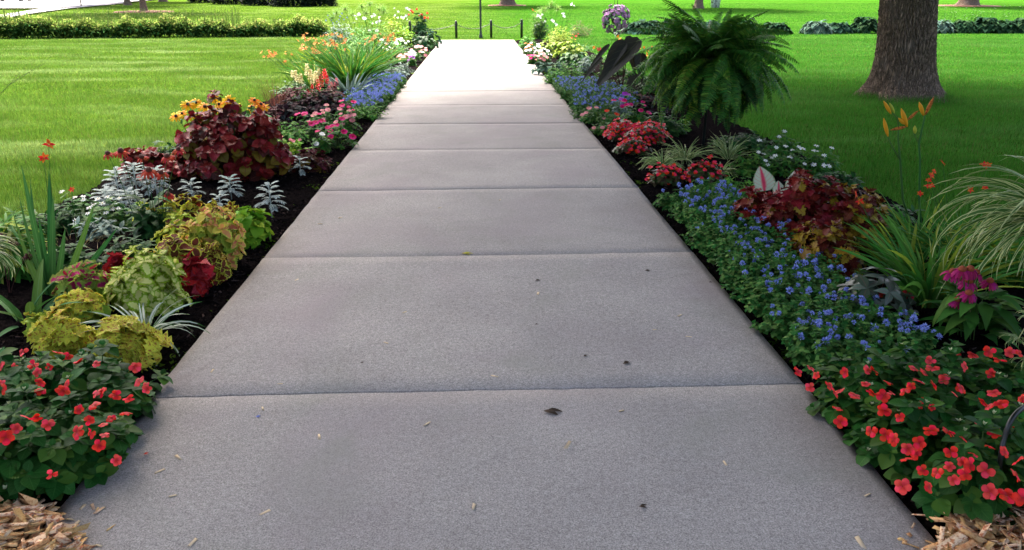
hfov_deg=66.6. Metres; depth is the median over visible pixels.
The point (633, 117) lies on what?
petunia plant
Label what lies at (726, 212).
ageratum plant
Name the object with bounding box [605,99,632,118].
petunia plant
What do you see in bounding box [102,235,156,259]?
bedding plant
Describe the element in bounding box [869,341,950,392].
impatiens plant
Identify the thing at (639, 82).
bedding plant
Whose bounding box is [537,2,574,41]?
white cleome
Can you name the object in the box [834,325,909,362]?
ageratum plant
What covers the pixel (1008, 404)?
impatiens plant
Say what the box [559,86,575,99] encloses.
ageratum plant
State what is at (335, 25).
salvia
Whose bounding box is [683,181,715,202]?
ageratum plant
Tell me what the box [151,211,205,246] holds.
coleus plant
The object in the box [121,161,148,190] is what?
dusty miller
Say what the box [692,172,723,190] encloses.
ageratum plant
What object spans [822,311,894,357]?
ageratum plant
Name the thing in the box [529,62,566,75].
hosta plant
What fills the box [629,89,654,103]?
bedding plant
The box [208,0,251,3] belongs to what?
evergreen shrub
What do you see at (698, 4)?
shade tree
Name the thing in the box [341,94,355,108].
ageratum plant
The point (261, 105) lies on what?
black eyed susan
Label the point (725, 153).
striped grass
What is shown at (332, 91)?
bedding plant
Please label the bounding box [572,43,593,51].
bedding plant
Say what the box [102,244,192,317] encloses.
coleus plant
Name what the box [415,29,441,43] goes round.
hosta plant
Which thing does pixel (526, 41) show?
bedding plant
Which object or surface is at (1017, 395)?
impatiens plant
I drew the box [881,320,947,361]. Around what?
ageratum plant
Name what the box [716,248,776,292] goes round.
ageratum plant
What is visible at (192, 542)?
wood splinter
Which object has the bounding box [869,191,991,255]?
lily clump
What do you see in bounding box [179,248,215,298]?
coleus plant
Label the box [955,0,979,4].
shade tree
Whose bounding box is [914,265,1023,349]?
plant
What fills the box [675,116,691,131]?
bedding plant
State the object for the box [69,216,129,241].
bedding plant
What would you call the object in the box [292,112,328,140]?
petunia plant
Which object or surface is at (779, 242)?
ageratum plant
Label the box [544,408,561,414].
leaf scrap
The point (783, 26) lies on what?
hosta plant
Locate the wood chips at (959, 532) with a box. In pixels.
[897,504,1023,549]
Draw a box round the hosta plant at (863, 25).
[851,16,877,33]
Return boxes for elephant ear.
[582,35,646,88]
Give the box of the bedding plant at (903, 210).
[875,204,925,227]
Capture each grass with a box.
[636,145,691,170]
[657,135,719,163]
[698,160,738,176]
[707,135,756,159]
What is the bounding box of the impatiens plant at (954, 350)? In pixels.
[931,339,994,393]
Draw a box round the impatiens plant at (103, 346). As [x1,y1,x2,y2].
[51,339,172,415]
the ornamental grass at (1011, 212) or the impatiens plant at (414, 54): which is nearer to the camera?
the ornamental grass at (1011, 212)
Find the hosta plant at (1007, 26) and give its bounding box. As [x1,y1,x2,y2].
[990,19,1018,33]
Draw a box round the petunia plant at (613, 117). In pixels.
[595,109,623,127]
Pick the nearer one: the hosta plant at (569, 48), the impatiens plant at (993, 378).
the impatiens plant at (993, 378)
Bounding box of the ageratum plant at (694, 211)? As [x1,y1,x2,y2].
[680,202,718,227]
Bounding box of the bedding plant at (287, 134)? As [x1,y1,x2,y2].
[277,117,314,145]
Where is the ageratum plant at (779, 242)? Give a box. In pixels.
[762,238,805,258]
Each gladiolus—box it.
[0,259,82,335]
[13,168,117,295]
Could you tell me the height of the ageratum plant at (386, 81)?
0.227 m
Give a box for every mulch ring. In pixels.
[114,10,173,12]
[490,4,525,5]
[938,5,1000,6]
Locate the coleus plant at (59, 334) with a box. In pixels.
[26,298,97,358]
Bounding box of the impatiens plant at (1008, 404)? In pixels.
[959,389,1023,416]
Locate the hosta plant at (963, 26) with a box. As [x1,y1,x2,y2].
[947,19,978,33]
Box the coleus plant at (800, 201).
[755,167,869,246]
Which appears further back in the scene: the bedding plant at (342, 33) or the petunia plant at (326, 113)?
the bedding plant at (342, 33)
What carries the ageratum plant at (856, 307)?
on the flower bed soil at (981, 341)
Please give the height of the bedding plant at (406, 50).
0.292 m
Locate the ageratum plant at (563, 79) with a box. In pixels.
[552,76,568,87]
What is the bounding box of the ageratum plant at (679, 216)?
[667,195,714,223]
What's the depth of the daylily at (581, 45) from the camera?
21.73 m
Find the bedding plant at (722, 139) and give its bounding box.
[707,135,749,147]
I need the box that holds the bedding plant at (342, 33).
[324,22,356,45]
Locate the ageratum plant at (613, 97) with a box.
[605,95,621,102]
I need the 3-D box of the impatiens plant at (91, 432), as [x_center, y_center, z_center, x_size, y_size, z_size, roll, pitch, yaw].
[-1.468,0.590,2.662,0.430,0.297,0.675,-5,20,-13]
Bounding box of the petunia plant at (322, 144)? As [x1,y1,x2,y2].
[311,132,330,153]
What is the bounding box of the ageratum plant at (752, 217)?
[741,215,771,235]
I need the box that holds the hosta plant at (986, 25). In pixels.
[967,17,1003,33]
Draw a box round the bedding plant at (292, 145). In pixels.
[278,136,311,155]
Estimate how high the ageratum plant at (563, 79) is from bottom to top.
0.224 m
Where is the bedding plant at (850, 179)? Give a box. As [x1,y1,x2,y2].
[812,171,864,189]
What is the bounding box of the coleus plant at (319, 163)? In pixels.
[291,148,332,172]
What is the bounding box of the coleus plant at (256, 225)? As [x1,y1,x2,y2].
[227,206,274,249]
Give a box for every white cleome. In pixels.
[354,12,383,45]
[388,7,410,35]
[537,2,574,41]
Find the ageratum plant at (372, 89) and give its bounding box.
[364,85,380,93]
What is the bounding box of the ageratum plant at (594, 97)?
[589,95,605,103]
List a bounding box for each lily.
[38,138,57,244]
[69,187,76,242]
[592,35,652,58]
[592,47,614,77]
[855,192,938,264]
[883,97,933,231]
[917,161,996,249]
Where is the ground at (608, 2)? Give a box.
[0,0,1023,502]
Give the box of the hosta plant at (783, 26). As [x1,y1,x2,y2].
[763,22,793,34]
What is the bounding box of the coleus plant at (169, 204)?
[132,194,184,228]
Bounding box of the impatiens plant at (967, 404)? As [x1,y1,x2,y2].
[906,365,997,416]
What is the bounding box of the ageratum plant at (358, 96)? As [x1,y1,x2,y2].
[356,94,369,100]
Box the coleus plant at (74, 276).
[47,259,115,303]
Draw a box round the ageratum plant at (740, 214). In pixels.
[730,207,757,227]
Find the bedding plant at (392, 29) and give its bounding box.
[383,17,404,37]
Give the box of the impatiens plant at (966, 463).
[887,415,1023,532]
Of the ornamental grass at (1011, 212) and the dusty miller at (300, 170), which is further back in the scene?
the dusty miller at (300, 170)
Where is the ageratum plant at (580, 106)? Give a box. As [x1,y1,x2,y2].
[568,99,589,114]
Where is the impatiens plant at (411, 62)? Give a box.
[406,55,416,65]
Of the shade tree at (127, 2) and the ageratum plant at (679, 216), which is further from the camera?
the shade tree at (127, 2)
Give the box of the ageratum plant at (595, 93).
[586,91,601,99]
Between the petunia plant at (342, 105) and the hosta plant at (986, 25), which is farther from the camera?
the hosta plant at (986, 25)
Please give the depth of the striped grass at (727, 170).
7.20 m
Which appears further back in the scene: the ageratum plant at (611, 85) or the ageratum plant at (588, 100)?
the ageratum plant at (611, 85)
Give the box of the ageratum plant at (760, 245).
[737,237,780,258]
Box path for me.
[43,40,935,549]
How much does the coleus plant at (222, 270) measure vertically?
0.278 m
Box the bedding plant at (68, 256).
[56,243,111,271]
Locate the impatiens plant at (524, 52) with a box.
[522,43,533,54]
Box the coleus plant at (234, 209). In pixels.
[209,201,239,221]
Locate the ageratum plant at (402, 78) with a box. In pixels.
[394,73,406,83]
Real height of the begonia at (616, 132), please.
0.291 m
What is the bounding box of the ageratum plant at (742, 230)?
[723,222,773,241]
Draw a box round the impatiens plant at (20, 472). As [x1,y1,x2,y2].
[0,409,86,503]
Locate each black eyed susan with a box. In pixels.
[169,95,239,133]
[245,97,269,115]
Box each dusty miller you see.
[90,186,121,210]
[102,166,131,195]
[113,187,142,213]
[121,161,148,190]
[140,165,171,195]
[178,178,205,199]
[208,190,228,205]
[217,174,244,198]
[255,181,287,217]
[288,155,311,175]
[833,266,910,319]
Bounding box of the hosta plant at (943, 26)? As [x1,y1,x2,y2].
[937,19,956,33]
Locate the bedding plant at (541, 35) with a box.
[533,15,548,38]
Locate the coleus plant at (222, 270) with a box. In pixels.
[204,240,236,285]
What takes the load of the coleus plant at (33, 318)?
on the flower bed soil at (19, 297)
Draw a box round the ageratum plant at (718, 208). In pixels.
[711,205,739,219]
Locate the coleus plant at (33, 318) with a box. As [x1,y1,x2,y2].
[21,309,54,336]
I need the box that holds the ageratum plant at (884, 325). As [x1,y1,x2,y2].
[864,302,938,340]
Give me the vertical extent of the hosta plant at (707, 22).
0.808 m
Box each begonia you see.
[602,118,637,141]
[612,131,651,155]
[623,119,672,145]
[645,162,690,186]
[683,154,726,183]
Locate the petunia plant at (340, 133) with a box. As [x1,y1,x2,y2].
[315,117,358,149]
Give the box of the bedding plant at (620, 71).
[597,65,628,74]
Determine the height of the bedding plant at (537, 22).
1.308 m
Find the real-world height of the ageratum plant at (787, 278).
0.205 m
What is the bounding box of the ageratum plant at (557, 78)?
[551,74,565,86]
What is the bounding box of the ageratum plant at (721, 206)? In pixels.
[706,196,735,215]
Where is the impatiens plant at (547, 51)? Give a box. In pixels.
[538,49,551,61]
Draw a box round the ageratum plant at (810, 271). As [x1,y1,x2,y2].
[774,258,831,285]
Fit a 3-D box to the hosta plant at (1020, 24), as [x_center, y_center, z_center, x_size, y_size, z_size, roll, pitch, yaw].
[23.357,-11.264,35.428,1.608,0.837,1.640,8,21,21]
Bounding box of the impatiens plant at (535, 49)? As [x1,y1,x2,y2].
[525,42,546,55]
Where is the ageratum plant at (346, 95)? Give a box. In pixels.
[339,90,356,103]
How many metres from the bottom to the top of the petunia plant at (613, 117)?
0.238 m
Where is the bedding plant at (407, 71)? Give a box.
[397,62,415,74]
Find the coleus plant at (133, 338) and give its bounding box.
[88,314,172,372]
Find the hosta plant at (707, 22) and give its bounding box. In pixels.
[693,20,720,31]
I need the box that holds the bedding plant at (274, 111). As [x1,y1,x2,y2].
[264,104,300,119]
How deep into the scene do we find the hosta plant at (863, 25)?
34.93 m
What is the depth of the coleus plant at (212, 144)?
6.88 m
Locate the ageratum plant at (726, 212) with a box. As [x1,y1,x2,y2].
[700,207,747,235]
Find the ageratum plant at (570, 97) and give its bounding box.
[566,91,583,101]
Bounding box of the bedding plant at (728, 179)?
[711,172,760,195]
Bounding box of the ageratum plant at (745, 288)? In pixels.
[720,267,794,305]
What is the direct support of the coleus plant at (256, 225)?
on the flower bed soil at (19, 297)
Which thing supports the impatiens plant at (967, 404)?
on the flower bed soil at (981, 341)
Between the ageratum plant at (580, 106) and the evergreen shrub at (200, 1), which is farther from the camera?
the evergreen shrub at (200, 1)
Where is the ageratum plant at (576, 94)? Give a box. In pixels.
[569,93,589,103]
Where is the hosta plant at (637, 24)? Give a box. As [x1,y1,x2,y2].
[624,19,665,34]
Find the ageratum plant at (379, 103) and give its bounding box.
[368,95,388,111]
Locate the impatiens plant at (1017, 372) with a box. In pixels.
[999,363,1023,389]
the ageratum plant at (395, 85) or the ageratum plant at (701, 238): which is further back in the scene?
the ageratum plant at (395, 85)
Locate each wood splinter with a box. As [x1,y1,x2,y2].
[188,538,197,546]
[564,441,571,448]
[855,535,865,548]
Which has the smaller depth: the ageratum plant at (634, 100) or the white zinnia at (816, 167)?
the white zinnia at (816, 167)
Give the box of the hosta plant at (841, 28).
[826,22,853,33]
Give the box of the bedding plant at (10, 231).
[0,210,47,283]
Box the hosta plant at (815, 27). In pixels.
[798,20,833,34]
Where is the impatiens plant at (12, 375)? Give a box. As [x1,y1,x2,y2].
[0,351,74,404]
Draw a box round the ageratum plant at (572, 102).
[566,94,586,109]
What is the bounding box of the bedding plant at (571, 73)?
[551,58,590,79]
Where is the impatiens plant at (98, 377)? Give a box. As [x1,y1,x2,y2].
[57,361,156,424]
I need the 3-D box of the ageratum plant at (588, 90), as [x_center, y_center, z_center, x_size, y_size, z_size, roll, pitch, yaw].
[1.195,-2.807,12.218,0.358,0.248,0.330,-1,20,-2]
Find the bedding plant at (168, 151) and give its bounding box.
[152,140,180,154]
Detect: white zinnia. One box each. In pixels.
[726,138,777,176]
[756,145,819,177]
[760,130,807,161]
[800,144,845,175]
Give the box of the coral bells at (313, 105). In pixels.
[287,91,349,115]
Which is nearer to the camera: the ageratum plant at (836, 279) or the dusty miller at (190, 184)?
the ageratum plant at (836, 279)
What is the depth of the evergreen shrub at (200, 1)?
81.33 m
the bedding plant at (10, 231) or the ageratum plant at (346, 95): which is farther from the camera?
the ageratum plant at (346, 95)
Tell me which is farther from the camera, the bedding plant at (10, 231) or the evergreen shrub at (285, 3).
the evergreen shrub at (285, 3)
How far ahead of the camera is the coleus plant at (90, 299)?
3.96 m
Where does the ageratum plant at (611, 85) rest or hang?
on the flower bed soil at (981, 341)
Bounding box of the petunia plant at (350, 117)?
[333,109,362,135]
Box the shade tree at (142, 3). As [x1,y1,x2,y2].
[139,0,148,10]
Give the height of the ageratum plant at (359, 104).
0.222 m
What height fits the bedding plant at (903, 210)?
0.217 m
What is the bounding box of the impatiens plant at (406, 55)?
[398,53,412,63]
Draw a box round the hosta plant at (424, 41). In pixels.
[407,35,438,49]
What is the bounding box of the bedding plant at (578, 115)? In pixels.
[570,108,603,119]
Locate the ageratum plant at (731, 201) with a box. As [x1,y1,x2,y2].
[719,192,748,207]
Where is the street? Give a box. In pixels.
[0,0,138,7]
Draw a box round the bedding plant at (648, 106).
[629,95,671,114]
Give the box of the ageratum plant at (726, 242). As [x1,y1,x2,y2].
[704,225,752,264]
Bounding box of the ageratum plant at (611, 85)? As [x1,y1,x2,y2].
[602,83,614,88]
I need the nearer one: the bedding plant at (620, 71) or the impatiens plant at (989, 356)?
the impatiens plant at (989, 356)
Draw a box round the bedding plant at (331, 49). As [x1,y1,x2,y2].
[305,36,352,60]
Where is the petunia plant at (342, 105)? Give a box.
[337,100,358,120]
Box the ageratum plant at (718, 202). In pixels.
[702,189,727,208]
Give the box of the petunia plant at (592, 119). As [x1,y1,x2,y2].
[578,106,611,123]
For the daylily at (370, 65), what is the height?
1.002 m
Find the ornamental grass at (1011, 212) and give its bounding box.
[920,155,1023,369]
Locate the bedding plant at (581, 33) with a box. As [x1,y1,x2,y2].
[570,21,595,36]
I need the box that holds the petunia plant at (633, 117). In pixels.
[621,100,651,122]
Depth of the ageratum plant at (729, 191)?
6.00 m
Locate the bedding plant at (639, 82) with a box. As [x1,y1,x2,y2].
[617,73,652,84]
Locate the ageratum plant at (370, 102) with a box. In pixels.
[351,99,375,112]
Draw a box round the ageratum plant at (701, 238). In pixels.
[679,217,733,254]
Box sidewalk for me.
[1,3,119,16]
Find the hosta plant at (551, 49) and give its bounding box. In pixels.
[538,40,560,55]
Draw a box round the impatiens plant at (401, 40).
[391,38,412,47]
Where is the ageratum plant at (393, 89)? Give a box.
[381,86,397,96]
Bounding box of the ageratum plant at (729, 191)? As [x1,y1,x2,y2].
[703,185,746,199]
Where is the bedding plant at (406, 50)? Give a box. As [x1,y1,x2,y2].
[390,46,414,52]
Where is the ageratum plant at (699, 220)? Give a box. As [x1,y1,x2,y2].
[686,207,727,235]
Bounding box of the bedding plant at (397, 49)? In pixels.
[383,41,405,58]
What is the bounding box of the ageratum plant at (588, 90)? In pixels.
[580,88,593,95]
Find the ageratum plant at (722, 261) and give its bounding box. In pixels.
[712,242,761,277]
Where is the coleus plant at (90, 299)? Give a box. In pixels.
[53,287,112,323]
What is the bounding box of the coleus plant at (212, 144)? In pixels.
[173,89,295,183]
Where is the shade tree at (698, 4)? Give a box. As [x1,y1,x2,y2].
[694,0,703,8]
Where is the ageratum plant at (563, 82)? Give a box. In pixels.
[555,80,571,89]
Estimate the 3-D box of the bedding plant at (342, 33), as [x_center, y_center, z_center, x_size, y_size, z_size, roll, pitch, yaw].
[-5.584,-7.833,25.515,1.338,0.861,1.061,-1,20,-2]
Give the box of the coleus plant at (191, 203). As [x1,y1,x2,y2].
[165,192,220,234]
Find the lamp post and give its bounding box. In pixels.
[479,0,482,37]
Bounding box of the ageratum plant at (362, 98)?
[350,96,369,109]
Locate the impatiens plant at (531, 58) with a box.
[527,54,537,63]
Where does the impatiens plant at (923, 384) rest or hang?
on the flower bed soil at (981, 341)
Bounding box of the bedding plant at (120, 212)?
[72,195,137,230]
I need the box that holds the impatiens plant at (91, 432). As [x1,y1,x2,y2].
[26,376,151,490]
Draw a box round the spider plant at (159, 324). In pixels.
[78,285,209,365]
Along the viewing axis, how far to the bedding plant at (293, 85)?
13.00 m
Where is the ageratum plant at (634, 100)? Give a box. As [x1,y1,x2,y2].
[623,97,637,109]
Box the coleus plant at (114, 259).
[101,251,129,272]
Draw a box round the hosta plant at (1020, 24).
[1006,17,1023,33]
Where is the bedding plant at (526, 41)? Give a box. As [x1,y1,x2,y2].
[518,35,536,48]
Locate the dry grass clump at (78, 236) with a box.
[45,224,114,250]
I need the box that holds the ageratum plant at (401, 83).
[390,77,405,87]
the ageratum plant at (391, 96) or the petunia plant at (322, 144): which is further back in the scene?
the ageratum plant at (391, 96)
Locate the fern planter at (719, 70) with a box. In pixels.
[622,0,800,146]
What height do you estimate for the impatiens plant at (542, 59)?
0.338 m
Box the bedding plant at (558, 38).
[546,25,578,45]
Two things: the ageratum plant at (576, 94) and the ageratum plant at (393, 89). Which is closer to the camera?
the ageratum plant at (576, 94)
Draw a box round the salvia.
[323,13,347,40]
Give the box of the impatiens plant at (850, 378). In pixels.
[794,348,904,428]
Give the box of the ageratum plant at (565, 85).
[556,83,574,93]
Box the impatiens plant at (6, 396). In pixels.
[0,362,28,412]
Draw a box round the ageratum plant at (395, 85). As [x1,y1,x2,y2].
[387,82,400,92]
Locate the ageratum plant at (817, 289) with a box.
[781,272,838,301]
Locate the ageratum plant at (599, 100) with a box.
[591,97,613,106]
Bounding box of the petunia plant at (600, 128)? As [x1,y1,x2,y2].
[589,120,615,135]
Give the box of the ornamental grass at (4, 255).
[0,226,27,279]
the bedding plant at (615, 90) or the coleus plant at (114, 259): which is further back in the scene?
the bedding plant at (615, 90)
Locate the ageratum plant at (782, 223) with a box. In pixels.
[762,219,804,241]
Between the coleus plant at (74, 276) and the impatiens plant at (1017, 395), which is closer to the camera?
the impatiens plant at (1017, 395)
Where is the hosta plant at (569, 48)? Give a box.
[552,41,586,58]
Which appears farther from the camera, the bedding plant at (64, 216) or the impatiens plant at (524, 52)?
the impatiens plant at (524, 52)
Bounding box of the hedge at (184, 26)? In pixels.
[0,6,328,38]
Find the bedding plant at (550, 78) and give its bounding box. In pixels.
[542,68,564,83]
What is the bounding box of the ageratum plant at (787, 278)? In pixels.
[751,263,812,291]
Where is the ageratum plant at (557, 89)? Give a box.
[554,82,572,91]
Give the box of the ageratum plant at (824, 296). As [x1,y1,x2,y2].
[793,286,847,322]
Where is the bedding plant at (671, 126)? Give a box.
[656,115,687,137]
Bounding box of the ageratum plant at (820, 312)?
[781,299,839,350]
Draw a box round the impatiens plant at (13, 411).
[0,378,87,431]
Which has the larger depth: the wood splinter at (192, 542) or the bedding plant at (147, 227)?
the bedding plant at (147, 227)
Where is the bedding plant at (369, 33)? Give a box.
[349,16,396,50]
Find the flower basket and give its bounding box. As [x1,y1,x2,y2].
[602,4,629,35]
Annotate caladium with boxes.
[744,166,795,193]
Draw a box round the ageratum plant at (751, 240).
[735,229,785,252]
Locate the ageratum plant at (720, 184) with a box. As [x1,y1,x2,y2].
[701,180,735,195]
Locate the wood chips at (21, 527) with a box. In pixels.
[0,493,115,549]
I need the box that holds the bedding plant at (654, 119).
[643,111,671,128]
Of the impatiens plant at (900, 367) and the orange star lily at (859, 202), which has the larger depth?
the orange star lily at (859, 202)
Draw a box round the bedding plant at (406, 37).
[391,25,414,47]
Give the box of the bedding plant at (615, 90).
[596,84,635,97]
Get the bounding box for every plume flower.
[291,64,319,100]
[307,69,336,97]
[328,78,342,98]
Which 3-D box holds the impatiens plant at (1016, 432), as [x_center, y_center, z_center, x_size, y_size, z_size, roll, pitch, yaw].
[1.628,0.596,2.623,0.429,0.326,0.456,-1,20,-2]
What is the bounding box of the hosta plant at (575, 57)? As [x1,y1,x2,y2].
[555,52,591,66]
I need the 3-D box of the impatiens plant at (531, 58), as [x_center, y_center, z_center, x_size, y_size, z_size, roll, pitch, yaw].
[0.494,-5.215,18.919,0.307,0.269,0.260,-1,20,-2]
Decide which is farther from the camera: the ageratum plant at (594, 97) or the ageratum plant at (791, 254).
the ageratum plant at (594, 97)
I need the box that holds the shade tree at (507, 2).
[499,0,516,4]
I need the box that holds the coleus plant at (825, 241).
[780,218,866,285]
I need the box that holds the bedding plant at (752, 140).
[724,129,771,152]
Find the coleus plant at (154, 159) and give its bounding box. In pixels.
[117,145,189,184]
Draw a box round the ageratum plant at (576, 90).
[571,87,585,96]
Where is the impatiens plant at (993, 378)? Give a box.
[971,368,1023,400]
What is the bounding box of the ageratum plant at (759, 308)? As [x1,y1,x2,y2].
[744,277,817,319]
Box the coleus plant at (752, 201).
[730,185,768,223]
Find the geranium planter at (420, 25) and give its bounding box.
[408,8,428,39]
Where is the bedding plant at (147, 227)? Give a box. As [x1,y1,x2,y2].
[129,206,171,239]
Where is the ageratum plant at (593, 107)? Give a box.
[587,100,602,115]
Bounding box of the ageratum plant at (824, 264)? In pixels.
[802,251,853,285]
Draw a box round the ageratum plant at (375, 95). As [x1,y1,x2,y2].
[365,93,383,104]
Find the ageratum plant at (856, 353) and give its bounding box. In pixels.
[799,332,874,386]
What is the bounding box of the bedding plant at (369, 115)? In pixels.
[354,103,387,120]
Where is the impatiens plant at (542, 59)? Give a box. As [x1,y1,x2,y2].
[533,50,547,63]
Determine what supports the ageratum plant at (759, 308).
on the flower bed soil at (981, 341)
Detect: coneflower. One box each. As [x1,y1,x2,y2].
[0,233,32,292]
[103,146,185,234]
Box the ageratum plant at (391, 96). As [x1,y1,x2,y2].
[382,88,396,102]
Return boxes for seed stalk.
[0,64,41,94]
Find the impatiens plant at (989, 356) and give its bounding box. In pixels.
[946,346,1022,375]
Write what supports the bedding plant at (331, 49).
on the flower bed soil at (19, 297)
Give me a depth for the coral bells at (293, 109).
10.40 m
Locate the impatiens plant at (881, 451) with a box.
[832,382,963,484]
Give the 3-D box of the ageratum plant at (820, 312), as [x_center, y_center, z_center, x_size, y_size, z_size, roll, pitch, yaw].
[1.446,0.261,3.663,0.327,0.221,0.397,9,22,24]
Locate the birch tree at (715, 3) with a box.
[711,0,720,7]
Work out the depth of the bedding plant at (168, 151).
7.55 m
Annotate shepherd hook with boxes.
[997,404,1023,469]
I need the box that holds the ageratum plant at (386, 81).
[380,79,398,85]
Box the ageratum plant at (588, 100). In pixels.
[575,97,592,106]
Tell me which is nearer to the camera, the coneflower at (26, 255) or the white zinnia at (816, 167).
the coneflower at (26, 255)
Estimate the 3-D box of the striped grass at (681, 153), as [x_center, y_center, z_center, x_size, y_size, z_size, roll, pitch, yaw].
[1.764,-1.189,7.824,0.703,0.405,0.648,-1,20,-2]
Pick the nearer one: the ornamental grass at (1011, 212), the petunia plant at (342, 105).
the ornamental grass at (1011, 212)
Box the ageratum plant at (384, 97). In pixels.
[371,89,391,105]
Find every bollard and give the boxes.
[455,21,457,37]
[490,20,491,37]
[520,19,522,37]
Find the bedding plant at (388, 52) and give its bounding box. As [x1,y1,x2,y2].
[376,39,397,64]
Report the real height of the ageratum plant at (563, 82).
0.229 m
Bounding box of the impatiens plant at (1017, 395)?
[1009,389,1023,400]
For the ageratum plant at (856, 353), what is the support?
on the flower bed soil at (981, 341)
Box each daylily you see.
[260,50,348,86]
[288,32,353,70]
[295,32,404,87]
[322,71,374,94]
[330,33,413,74]
[566,33,591,51]
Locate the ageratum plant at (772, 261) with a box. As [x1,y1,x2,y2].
[740,249,794,282]
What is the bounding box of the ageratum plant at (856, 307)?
[822,287,888,323]
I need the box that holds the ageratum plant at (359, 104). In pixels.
[352,101,370,116]
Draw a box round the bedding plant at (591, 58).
[581,54,606,62]
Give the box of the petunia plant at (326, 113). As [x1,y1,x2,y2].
[309,103,341,125]
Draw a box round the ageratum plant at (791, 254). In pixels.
[775,248,825,272]
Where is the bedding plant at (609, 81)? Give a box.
[587,75,615,85]
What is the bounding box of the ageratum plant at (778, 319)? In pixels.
[749,295,826,343]
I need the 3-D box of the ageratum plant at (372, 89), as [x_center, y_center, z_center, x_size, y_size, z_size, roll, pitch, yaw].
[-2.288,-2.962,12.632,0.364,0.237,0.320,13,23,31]
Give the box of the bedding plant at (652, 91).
[635,78,656,93]
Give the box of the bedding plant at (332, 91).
[302,86,345,103]
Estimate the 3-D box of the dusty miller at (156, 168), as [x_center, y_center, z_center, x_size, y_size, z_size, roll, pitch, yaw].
[-2.917,-0.754,6.371,0.248,0.284,0.252,-1,20,-2]
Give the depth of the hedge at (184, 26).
31.63 m
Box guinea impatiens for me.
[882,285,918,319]
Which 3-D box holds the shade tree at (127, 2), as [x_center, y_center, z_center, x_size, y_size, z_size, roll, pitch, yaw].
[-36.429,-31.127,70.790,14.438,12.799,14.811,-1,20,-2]
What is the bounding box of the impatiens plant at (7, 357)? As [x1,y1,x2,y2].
[0,347,63,386]
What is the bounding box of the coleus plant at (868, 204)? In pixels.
[825,183,894,253]
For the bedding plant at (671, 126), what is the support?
on the flower bed soil at (981, 341)
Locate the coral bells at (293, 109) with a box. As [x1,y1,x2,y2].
[272,97,310,120]
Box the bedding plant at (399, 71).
[380,64,409,77]
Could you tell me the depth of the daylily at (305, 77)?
13.96 m
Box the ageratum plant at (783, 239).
[755,226,802,248]
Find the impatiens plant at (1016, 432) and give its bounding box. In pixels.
[938,398,1023,491]
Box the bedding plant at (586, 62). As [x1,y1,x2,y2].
[572,56,594,72]
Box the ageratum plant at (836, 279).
[803,264,865,300]
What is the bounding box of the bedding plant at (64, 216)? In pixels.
[45,201,85,234]
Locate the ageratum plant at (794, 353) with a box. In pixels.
[783,317,856,371]
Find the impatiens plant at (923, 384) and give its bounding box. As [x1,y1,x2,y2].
[843,365,955,446]
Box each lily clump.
[833,207,1023,307]
[841,213,1016,287]
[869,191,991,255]
[884,201,1023,268]
[923,215,1023,288]
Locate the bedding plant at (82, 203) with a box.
[54,190,98,217]
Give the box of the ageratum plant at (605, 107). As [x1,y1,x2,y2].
[597,103,615,115]
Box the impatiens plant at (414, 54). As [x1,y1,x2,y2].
[408,50,423,60]
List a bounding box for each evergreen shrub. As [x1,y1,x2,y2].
[187,0,221,2]
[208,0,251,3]
[240,0,277,5]
[268,0,315,6]
[303,0,337,6]
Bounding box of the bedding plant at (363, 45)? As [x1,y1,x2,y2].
[343,29,387,56]
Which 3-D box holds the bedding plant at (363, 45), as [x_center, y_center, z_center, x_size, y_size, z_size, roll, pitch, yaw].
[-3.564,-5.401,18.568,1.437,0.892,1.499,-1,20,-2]
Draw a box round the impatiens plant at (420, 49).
[410,45,430,57]
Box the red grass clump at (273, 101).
[249,75,296,105]
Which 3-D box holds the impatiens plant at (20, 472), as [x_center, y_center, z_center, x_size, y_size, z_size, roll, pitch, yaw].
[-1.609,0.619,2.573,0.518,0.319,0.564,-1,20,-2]
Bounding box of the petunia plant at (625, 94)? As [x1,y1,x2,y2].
[616,92,632,111]
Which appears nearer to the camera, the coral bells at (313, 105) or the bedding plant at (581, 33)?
the coral bells at (313, 105)
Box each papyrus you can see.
[323,3,359,46]
[356,0,389,39]
[533,1,562,37]
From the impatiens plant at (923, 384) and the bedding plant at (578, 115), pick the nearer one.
the impatiens plant at (923, 384)
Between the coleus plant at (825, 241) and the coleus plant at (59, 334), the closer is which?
the coleus plant at (59, 334)
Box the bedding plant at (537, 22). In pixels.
[529,13,548,38]
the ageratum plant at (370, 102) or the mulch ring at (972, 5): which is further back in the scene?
the mulch ring at (972, 5)
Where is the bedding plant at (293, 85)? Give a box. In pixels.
[269,81,320,94]
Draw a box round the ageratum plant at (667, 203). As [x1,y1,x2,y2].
[653,182,690,211]
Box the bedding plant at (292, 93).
[276,87,317,105]
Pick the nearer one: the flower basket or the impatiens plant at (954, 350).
the impatiens plant at (954, 350)
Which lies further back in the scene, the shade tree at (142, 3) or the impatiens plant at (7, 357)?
the shade tree at (142, 3)
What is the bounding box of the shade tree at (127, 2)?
[123,0,131,4]
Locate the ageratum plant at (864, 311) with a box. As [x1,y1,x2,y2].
[814,295,886,326]
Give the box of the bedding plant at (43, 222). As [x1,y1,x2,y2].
[1,206,66,240]
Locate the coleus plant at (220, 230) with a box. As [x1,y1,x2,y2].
[178,206,245,269]
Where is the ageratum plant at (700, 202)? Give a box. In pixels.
[668,187,714,212]
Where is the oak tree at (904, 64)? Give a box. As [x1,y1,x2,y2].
[853,0,947,102]
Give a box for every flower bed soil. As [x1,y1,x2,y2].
[0,39,438,526]
[515,39,1023,541]
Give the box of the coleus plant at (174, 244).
[147,219,215,264]

